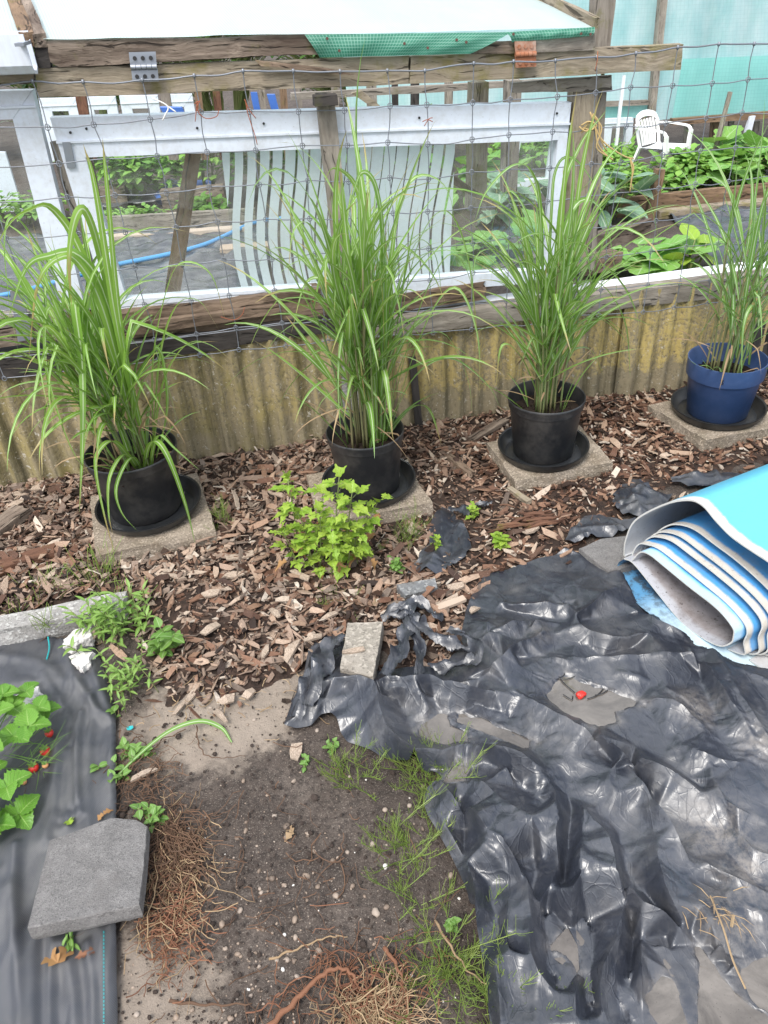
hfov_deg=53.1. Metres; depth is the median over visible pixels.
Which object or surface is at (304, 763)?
ground weed
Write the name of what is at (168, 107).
twine
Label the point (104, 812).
dead leaf
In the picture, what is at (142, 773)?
bark chip
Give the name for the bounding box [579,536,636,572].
concrete slab
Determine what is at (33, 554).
weathered board
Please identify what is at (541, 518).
bark strips
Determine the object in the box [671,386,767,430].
pot saucer
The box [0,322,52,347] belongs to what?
sill board
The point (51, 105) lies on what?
window
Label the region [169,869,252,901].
dead root
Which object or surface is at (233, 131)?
window
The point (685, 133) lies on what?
upright board
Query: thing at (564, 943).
puddle water
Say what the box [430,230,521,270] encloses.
squash plant
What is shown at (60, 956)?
dead leaf
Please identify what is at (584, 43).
roof edge board
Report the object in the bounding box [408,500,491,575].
plastic scrap
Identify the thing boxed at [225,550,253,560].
bark chip
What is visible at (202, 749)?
dead root
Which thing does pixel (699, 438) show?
concrete paver
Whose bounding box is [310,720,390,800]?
horsetail
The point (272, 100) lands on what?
blue panel
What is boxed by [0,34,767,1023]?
ground
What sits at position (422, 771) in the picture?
horsetail
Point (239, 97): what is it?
hedge shrub
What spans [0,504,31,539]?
weathered board
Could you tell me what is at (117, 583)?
grass tuft
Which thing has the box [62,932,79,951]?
ground weed
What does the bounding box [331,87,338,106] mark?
garden post
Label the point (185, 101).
window
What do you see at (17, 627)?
concrete edging
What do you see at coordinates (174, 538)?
concrete paver
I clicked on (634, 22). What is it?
film wall
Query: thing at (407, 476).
pot saucer
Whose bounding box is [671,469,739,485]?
plastic scrap
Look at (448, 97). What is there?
garden post
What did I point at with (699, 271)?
window sill
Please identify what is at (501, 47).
roof edge board
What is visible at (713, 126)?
upright board
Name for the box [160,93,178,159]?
garden post
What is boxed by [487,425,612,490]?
concrete paver
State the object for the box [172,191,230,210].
strawberry bed
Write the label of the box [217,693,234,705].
bark chip
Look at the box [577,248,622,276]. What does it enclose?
wood block
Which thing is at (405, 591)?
grey brick
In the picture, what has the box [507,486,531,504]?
wood offcut
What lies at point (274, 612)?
bark chip
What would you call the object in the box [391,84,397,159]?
garden post
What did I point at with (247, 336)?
sill beam
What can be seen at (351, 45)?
film edge
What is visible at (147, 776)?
dead root mat
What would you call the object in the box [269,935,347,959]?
dead root
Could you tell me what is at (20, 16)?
roof batten
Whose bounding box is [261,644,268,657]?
bark chip
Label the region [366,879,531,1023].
horsetail
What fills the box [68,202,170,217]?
potato plant
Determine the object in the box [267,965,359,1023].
dead root
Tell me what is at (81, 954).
dead leaf
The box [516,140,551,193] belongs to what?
window
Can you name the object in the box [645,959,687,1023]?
puddle water
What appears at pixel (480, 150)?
post
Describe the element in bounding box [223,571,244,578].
bark chip
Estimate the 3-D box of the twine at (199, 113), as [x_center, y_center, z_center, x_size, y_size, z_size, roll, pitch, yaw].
[-0.537,-1.213,2.319,0.079,0.055,0.010,-11,36,-10]
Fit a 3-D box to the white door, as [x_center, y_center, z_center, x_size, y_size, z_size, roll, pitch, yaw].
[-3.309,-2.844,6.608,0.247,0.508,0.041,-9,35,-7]
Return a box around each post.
[75,96,97,158]
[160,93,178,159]
[164,153,200,291]
[194,92,208,159]
[213,91,221,159]
[259,90,270,159]
[279,89,287,158]
[296,88,302,107]
[315,92,348,289]
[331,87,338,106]
[341,340,358,414]
[366,86,376,159]
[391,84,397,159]
[410,83,419,159]
[444,82,452,156]
[464,80,488,210]
[500,79,521,191]
[564,91,597,271]
[587,91,606,270]
[589,0,615,46]
[647,0,667,111]
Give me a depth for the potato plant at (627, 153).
6.44 m
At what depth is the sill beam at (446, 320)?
2.99 m
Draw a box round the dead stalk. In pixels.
[556,673,607,699]
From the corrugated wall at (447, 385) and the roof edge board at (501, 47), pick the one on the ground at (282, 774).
the corrugated wall at (447, 385)
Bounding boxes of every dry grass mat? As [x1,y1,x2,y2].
[120,762,237,1023]
[309,940,448,1023]
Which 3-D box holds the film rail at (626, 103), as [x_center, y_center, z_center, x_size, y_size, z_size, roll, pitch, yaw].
[2.114,-3.605,6.771,0.465,0.043,0.044,-7,35,-9]
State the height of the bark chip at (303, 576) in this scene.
0.016 m
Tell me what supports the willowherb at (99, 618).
on the ground at (282, 774)
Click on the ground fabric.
(70, 989)
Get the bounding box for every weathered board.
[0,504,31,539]
[0,543,55,571]
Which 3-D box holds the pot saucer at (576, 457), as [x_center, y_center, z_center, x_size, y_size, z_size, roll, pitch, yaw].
[0.586,-0.238,2.830,0.331,0.041,0.331,-4,35,0]
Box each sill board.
[0,305,68,328]
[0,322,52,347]
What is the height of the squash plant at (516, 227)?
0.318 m
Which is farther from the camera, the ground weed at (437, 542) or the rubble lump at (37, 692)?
the ground weed at (437, 542)
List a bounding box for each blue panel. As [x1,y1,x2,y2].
[160,106,183,111]
[251,92,260,109]
[267,94,278,108]
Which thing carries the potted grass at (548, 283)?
in the plant pot at (547, 438)
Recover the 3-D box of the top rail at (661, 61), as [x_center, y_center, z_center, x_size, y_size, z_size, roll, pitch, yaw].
[0.530,-1.458,2.494,0.928,0.079,0.045,-7,35,-8]
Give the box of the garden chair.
[630,109,693,171]
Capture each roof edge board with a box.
[47,34,317,66]
[474,40,533,53]
[534,33,594,51]
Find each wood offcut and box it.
[436,595,465,609]
[445,454,474,477]
[467,417,508,441]
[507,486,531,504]
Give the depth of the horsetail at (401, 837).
1.65 m
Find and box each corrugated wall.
[0,332,342,488]
[359,309,623,425]
[614,277,767,397]
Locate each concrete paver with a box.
[90,473,217,566]
[306,472,432,530]
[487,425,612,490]
[647,400,767,452]
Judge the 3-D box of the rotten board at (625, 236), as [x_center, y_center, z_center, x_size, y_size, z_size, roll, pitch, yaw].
[0.680,-1.042,3.138,1.063,0.084,0.064,-23,39,-20]
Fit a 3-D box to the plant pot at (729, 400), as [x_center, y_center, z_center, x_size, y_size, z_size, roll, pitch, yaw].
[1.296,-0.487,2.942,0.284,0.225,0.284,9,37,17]
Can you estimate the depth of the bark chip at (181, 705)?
2.00 m
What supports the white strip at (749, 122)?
attached to the film rail at (736, 117)
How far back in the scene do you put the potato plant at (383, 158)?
6.66 m
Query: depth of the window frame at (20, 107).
2.40 m
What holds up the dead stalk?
in the puddle water at (599, 710)
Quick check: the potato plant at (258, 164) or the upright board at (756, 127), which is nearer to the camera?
the potato plant at (258, 164)
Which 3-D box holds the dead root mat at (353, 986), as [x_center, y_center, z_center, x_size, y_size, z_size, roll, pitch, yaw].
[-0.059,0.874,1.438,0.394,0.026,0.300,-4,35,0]
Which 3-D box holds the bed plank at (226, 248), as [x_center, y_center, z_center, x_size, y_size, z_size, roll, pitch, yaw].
[-0.951,-1.840,5.367,0.384,0.055,0.123,-5,35,-2]
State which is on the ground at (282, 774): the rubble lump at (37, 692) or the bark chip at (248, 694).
the bark chip at (248, 694)
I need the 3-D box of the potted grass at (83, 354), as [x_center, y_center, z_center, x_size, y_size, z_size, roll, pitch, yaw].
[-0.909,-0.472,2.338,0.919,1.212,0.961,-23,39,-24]
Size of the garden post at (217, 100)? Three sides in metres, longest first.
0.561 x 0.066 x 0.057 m
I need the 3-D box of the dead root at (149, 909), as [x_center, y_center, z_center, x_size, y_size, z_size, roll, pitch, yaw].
[-0.476,0.802,1.581,0.017,0.014,0.227,-8,35,-6]
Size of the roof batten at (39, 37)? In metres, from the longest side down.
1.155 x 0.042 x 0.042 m
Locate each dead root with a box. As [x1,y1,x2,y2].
[147,853,157,958]
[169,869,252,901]
[169,998,251,1006]
[196,725,241,758]
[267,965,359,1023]
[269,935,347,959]
[382,946,410,1023]
[434,919,485,983]
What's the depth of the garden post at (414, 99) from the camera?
5.58 m
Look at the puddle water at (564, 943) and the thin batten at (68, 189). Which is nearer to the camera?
the puddle water at (564, 943)
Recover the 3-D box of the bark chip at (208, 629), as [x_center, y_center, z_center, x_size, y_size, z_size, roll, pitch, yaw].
[-0.498,0.335,2.210,0.028,0.015,0.063,17,40,27]
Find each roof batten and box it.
[7,0,34,46]
[21,0,47,46]
[539,0,599,27]
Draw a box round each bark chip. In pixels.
[6,498,23,508]
[13,489,38,496]
[30,485,40,490]
[92,626,102,638]
[130,766,157,781]
[172,697,187,715]
[185,684,199,705]
[200,622,220,635]
[201,589,219,597]
[213,709,227,722]
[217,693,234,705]
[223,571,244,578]
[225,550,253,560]
[241,688,255,699]
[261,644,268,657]
[269,608,280,617]
[284,639,301,663]
[289,569,309,581]
[289,742,301,760]
[303,633,321,641]
[322,611,337,621]
[342,646,364,653]
[435,593,457,603]
[447,582,463,590]
[469,606,479,613]
[522,526,539,533]
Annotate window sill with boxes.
[413,260,767,309]
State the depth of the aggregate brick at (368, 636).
2.08 m
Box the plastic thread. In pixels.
[46,637,49,658]
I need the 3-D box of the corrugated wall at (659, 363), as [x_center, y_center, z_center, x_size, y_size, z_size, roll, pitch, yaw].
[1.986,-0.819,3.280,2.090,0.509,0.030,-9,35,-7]
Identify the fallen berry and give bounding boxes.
[576,690,586,698]
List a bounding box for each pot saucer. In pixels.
[94,473,200,535]
[322,458,415,508]
[498,426,589,472]
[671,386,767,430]
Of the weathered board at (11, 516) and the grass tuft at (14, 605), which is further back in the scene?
the weathered board at (11, 516)
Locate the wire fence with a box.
[0,42,767,380]
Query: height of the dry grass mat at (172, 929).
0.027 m
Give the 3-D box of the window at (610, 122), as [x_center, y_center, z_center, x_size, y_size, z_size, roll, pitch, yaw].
[2.017,-3.217,6.742,0.341,0.451,0.060,-9,35,-7]
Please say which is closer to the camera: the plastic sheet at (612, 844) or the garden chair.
the plastic sheet at (612, 844)
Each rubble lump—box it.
[15,686,42,716]
[63,627,94,653]
[69,651,95,672]
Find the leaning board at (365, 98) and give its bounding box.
[351,90,379,105]
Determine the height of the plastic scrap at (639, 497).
0.036 m
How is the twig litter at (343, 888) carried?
on the ground at (282, 774)
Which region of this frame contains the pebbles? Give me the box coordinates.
[119,683,485,1023]
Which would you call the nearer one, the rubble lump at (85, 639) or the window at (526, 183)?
the rubble lump at (85, 639)
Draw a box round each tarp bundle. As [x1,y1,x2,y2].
[154,191,161,204]
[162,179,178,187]
[197,180,210,184]
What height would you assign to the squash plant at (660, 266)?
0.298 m
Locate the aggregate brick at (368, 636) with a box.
[340,622,383,679]
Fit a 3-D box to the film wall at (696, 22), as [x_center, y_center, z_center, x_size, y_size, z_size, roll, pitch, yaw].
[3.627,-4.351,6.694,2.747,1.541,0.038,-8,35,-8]
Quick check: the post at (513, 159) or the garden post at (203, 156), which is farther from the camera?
the garden post at (203, 156)
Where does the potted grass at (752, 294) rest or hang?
in the plant pot at (729, 400)
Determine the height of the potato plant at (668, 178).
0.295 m
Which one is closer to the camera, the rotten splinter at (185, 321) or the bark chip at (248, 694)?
the bark chip at (248, 694)
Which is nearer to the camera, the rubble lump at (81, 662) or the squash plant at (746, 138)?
the rubble lump at (81, 662)
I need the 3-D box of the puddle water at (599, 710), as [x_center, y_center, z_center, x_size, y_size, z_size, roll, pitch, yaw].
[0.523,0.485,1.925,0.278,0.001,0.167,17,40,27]
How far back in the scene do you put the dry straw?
1.44 m
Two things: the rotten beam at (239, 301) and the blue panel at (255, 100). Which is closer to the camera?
the rotten beam at (239, 301)
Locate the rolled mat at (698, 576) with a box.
[618,464,767,667]
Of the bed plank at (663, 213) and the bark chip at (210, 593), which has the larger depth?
the bed plank at (663, 213)
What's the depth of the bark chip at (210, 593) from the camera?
2.33 m
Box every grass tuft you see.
[1,595,28,613]
[8,562,74,605]
[29,604,60,632]
[63,531,122,592]
[90,572,157,616]
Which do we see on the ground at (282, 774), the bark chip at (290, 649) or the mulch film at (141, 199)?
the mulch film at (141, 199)
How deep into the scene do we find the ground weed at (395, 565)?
2.38 m
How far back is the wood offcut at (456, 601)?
2.24 m
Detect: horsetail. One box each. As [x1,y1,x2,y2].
[204,493,234,530]
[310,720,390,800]
[315,585,376,619]
[357,783,456,890]
[360,850,466,945]
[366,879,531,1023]
[373,722,493,817]
[376,499,429,550]
[445,920,593,1023]
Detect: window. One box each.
[38,97,78,161]
[50,101,571,308]
[87,96,118,114]
[119,95,164,159]
[170,93,201,159]
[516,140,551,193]
[603,117,633,170]
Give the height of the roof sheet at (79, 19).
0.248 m
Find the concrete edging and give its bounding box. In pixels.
[0,591,128,645]
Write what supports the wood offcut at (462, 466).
on the wood chip mulch
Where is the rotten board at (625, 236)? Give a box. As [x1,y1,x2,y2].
[479,217,651,289]
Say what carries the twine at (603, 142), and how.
attached to the wire fence
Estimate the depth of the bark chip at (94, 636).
2.22 m
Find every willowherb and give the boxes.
[57,578,155,659]
[88,637,160,712]
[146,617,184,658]
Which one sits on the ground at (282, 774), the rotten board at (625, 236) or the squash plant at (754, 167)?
the squash plant at (754, 167)
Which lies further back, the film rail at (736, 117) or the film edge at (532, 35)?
the film rail at (736, 117)
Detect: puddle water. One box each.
[419,713,467,744]
[441,766,469,782]
[457,714,528,747]
[547,677,635,725]
[550,928,583,971]
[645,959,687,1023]
[695,947,758,1023]
[733,957,767,1023]
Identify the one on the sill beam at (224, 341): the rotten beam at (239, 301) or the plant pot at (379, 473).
the rotten beam at (239, 301)
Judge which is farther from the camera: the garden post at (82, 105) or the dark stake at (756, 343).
the garden post at (82, 105)
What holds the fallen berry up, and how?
in the puddle water at (599, 710)
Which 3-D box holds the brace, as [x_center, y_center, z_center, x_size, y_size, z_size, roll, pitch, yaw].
[0.389,-1.325,3.213,0.260,0.031,0.054,23,26,-26]
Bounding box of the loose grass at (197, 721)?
[118,719,231,773]
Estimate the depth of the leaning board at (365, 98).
3.90 m
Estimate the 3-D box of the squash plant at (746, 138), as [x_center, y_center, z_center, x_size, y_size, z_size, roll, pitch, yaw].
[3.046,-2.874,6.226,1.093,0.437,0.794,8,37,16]
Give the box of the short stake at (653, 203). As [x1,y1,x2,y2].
[645,168,665,220]
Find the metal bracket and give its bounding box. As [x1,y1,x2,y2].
[10,290,33,341]
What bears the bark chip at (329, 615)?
on the wood chip mulch
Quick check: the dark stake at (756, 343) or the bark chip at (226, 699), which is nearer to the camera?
the bark chip at (226, 699)
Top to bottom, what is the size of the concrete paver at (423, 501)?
0.067 m
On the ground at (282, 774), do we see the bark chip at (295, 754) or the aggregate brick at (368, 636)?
the bark chip at (295, 754)
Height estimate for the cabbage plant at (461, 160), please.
0.515 m
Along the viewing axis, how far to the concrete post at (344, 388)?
3.01 m
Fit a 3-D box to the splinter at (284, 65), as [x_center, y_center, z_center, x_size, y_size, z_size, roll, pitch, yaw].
[-0.238,-1.351,2.341,0.306,0.019,0.016,0,34,-13]
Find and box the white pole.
[614,75,625,148]
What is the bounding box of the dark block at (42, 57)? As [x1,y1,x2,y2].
[34,47,52,67]
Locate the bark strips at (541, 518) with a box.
[485,508,563,533]
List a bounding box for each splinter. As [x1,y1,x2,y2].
[126,303,279,334]
[255,60,353,74]
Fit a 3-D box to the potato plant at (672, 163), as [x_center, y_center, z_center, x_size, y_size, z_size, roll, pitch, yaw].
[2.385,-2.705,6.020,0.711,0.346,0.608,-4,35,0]
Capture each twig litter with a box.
[24,710,459,1023]
[100,632,328,741]
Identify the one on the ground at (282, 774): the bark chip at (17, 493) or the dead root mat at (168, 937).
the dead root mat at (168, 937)
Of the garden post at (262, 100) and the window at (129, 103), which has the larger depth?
the window at (129, 103)
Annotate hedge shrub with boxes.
[144,34,281,110]
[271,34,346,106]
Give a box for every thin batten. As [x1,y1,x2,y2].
[50,140,92,261]
[89,157,101,202]
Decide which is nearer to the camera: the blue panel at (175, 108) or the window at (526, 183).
the blue panel at (175, 108)
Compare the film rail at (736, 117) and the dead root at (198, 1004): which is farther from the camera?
the film rail at (736, 117)
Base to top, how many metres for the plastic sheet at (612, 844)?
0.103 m
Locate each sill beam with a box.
[0,328,237,378]
[238,315,341,344]
[375,268,767,337]
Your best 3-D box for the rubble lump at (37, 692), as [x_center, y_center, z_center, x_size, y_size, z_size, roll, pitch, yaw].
[-0.938,0.506,2.026,0.085,0.046,0.076,-25,40,-28]
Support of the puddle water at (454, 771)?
on the plastic sheet at (612, 844)
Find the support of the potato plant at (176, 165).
on the ground at (282, 774)
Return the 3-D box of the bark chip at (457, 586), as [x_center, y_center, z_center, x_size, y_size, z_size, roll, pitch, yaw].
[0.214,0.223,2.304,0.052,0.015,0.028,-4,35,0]
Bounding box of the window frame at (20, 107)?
[0,88,83,333]
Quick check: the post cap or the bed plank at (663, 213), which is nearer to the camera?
the post cap
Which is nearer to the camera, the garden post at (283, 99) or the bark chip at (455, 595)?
the bark chip at (455, 595)
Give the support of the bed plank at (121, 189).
on the ground at (282, 774)
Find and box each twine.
[152,97,175,120]
[194,101,218,121]
[244,99,257,144]
[579,112,633,191]
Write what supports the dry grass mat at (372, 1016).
on the ground at (282, 774)
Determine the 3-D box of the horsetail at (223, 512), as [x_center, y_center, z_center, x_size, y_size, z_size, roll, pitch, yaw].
[-0.558,0.013,2.634,0.092,0.132,0.169,-4,35,0]
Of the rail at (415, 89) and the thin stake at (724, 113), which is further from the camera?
the thin stake at (724, 113)
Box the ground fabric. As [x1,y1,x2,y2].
[0,637,117,1023]
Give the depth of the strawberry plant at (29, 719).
1.86 m
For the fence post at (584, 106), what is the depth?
2.69 m
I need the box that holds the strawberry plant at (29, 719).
[0,681,67,834]
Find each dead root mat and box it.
[92,713,190,827]
[124,856,236,1003]
[137,786,235,930]
[246,902,455,1023]
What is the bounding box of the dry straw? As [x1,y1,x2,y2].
[681,884,756,988]
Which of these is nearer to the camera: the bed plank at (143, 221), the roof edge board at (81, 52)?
the roof edge board at (81, 52)
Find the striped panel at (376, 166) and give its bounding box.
[222,144,454,286]
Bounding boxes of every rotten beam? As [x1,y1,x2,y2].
[121,283,329,338]
[389,281,485,312]
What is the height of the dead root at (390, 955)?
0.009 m
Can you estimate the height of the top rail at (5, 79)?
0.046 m
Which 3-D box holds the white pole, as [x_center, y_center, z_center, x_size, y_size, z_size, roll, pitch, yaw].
[1.964,-3.309,6.408,0.028,0.587,0.024,-9,35,-7]
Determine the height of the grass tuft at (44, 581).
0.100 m
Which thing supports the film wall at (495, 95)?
on the ground at (282, 774)
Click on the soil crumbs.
(363, 942)
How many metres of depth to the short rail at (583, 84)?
2.56 m
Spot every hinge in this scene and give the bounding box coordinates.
[129,51,158,81]
[514,41,536,67]
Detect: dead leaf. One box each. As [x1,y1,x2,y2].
[41,946,73,966]
[63,817,73,824]
[74,947,94,959]
[97,808,112,820]
[285,825,293,841]
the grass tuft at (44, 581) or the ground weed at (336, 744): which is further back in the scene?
the grass tuft at (44, 581)
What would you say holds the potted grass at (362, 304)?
in the plant pot at (379, 473)
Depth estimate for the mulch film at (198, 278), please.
5.21 m
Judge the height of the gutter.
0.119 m
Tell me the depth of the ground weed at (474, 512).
2.58 m
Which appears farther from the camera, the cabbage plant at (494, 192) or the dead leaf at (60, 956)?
the cabbage plant at (494, 192)
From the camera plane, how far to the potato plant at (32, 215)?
6.28 m
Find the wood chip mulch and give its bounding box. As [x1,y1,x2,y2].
[0,373,767,718]
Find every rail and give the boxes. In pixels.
[0,74,35,84]
[36,55,409,96]
[290,78,556,100]
[408,43,683,83]
[509,75,611,92]
[606,99,648,106]
[670,111,767,124]
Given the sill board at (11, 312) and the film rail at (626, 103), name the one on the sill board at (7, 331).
the sill board at (11, 312)
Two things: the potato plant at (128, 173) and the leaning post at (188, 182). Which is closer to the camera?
the leaning post at (188, 182)
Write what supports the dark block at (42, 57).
on the top rail at (230, 82)
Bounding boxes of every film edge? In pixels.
[305,32,506,57]
[506,27,594,41]
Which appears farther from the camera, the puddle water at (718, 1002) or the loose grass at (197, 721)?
the loose grass at (197, 721)
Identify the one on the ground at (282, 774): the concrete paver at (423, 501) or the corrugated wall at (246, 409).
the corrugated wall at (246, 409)
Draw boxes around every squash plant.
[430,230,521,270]
[510,208,616,250]
[612,234,723,275]
[649,144,767,189]
[662,223,718,269]
[700,125,767,183]
[724,137,767,183]
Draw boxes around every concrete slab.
[27,818,149,939]
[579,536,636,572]
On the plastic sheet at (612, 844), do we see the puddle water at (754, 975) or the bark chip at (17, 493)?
the puddle water at (754, 975)
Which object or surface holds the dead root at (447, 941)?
on the ground at (282, 774)
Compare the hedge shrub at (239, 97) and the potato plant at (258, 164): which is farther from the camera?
the hedge shrub at (239, 97)
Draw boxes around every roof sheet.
[0,0,17,30]
[31,0,590,38]
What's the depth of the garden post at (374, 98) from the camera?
5.85 m
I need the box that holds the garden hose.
[0,216,280,295]
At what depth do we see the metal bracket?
2.59 m
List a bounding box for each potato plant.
[0,190,68,227]
[54,155,174,197]
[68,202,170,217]
[141,153,243,188]
[218,150,321,194]
[345,103,433,187]
[488,141,548,167]
[602,135,646,179]
[605,159,690,196]
[645,143,736,190]
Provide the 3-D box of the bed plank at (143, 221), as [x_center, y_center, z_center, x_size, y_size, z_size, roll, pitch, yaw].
[-1.629,-2.275,6.002,1.271,0.126,0.056,-2,35,3]
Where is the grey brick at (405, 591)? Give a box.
[397,578,437,600]
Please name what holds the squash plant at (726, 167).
on the ground at (282, 774)
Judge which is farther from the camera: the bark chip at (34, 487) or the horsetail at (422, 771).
the bark chip at (34, 487)
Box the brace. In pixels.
[453,176,501,213]
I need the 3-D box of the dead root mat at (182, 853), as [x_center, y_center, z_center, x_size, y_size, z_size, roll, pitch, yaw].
[-0.457,0.735,1.673,0.283,0.029,0.308,15,39,25]
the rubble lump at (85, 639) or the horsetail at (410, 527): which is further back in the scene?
the horsetail at (410, 527)
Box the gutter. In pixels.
[0,30,37,74]
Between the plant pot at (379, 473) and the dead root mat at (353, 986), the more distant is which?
the plant pot at (379, 473)
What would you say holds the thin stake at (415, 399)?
on the ground at (282, 774)
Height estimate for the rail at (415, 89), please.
0.036 m
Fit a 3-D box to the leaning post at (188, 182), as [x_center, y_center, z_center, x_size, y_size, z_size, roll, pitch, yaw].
[-0.724,-1.044,2.770,0.059,0.567,0.045,8,31,-18]
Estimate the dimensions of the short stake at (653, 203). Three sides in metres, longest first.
0.347 x 0.065 x 0.065 m
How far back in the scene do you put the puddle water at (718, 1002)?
1.37 m
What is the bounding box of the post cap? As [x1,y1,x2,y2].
[312,93,337,106]
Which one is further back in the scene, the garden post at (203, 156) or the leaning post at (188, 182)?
the garden post at (203, 156)
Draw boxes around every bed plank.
[99,184,131,210]
[105,207,256,231]
[114,225,243,239]
[159,183,225,212]
[220,241,269,252]
[616,182,767,217]
[655,197,767,219]
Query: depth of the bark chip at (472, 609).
2.21 m
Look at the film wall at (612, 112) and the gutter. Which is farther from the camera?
the film wall at (612, 112)
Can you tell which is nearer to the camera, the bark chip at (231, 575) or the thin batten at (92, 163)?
the bark chip at (231, 575)
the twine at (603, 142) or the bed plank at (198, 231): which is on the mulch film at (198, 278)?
the bed plank at (198, 231)
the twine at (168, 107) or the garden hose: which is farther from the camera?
the garden hose
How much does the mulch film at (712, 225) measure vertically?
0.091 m
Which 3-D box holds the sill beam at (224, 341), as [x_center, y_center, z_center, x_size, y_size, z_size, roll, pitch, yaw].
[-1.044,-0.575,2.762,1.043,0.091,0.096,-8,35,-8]
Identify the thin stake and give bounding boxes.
[408,355,422,427]
[713,91,732,149]
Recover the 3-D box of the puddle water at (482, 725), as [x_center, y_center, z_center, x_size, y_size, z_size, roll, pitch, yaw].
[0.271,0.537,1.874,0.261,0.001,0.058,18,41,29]
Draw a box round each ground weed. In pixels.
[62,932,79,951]
[90,705,155,782]
[129,802,168,832]
[299,753,309,772]
[322,737,338,755]
[387,555,405,573]
[430,534,442,549]
[443,916,461,932]
[465,501,480,521]
[490,531,511,550]
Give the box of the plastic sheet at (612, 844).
[284,548,767,1023]
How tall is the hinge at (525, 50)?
0.074 m
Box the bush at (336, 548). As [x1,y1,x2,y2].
[268,464,393,585]
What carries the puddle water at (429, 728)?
on the plastic sheet at (612, 844)
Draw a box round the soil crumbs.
[112,674,482,1023]
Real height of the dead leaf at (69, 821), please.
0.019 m
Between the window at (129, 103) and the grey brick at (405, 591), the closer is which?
the grey brick at (405, 591)
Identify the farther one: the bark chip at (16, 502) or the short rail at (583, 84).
the bark chip at (16, 502)
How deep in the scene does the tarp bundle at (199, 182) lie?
7.01 m
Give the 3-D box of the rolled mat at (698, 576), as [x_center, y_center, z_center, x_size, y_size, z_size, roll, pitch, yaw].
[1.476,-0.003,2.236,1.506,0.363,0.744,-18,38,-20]
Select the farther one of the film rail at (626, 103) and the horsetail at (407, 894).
the film rail at (626, 103)
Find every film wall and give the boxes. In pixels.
[346,0,600,106]
[605,0,656,100]
[605,105,646,117]
[656,0,767,119]
[672,56,767,117]
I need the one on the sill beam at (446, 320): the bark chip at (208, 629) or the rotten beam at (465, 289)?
the rotten beam at (465, 289)
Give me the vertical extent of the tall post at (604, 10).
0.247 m
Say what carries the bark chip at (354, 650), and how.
on the aggregate brick at (368, 636)
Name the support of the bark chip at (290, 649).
on the wood chip mulch
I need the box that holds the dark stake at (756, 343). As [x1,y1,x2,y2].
[752,321,767,376]
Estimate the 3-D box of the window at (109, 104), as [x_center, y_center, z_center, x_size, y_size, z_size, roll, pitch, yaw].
[-2.508,-3.434,6.887,0.321,0.531,0.060,-9,35,-7]
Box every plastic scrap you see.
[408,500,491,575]
[565,514,635,542]
[612,479,671,516]
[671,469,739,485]
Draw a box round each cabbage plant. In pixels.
[417,149,536,214]
[463,171,547,230]
[598,165,658,228]
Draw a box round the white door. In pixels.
[0,151,22,211]
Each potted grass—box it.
[0,138,235,550]
[205,36,508,460]
[405,93,732,412]
[634,102,767,385]
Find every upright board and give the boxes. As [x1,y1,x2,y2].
[682,124,692,151]
[709,122,719,148]
[727,121,734,125]
[753,121,759,134]
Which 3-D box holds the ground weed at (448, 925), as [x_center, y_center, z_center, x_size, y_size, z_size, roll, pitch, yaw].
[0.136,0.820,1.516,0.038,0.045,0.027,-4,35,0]
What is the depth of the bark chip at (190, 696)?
2.04 m
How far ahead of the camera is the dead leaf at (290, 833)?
1.70 m
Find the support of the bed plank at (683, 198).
on the ground at (282, 774)
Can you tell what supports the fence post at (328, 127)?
on the concrete post at (344, 388)
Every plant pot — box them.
[83,427,180,525]
[326,411,403,500]
[507,380,585,464]
[686,342,767,423]
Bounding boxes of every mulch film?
[0,223,268,310]
[102,184,160,206]
[670,204,767,264]
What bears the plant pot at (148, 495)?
on the pot saucer at (191, 488)
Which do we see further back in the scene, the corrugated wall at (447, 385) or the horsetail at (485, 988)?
the corrugated wall at (447, 385)
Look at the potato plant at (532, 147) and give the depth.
6.97 m
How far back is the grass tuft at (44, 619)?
2.23 m
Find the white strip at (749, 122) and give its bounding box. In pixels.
[744,115,755,132]
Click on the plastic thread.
(48, 648)
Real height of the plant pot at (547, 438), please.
0.225 m
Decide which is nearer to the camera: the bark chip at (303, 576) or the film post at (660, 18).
the bark chip at (303, 576)
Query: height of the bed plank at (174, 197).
0.225 m
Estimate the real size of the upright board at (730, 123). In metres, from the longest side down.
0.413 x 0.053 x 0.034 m
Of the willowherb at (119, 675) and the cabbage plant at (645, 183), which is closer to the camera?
the willowherb at (119, 675)
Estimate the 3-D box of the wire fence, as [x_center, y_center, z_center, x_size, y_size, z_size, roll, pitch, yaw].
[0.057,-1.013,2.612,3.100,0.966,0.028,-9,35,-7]
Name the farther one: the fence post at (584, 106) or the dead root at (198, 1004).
the fence post at (584, 106)

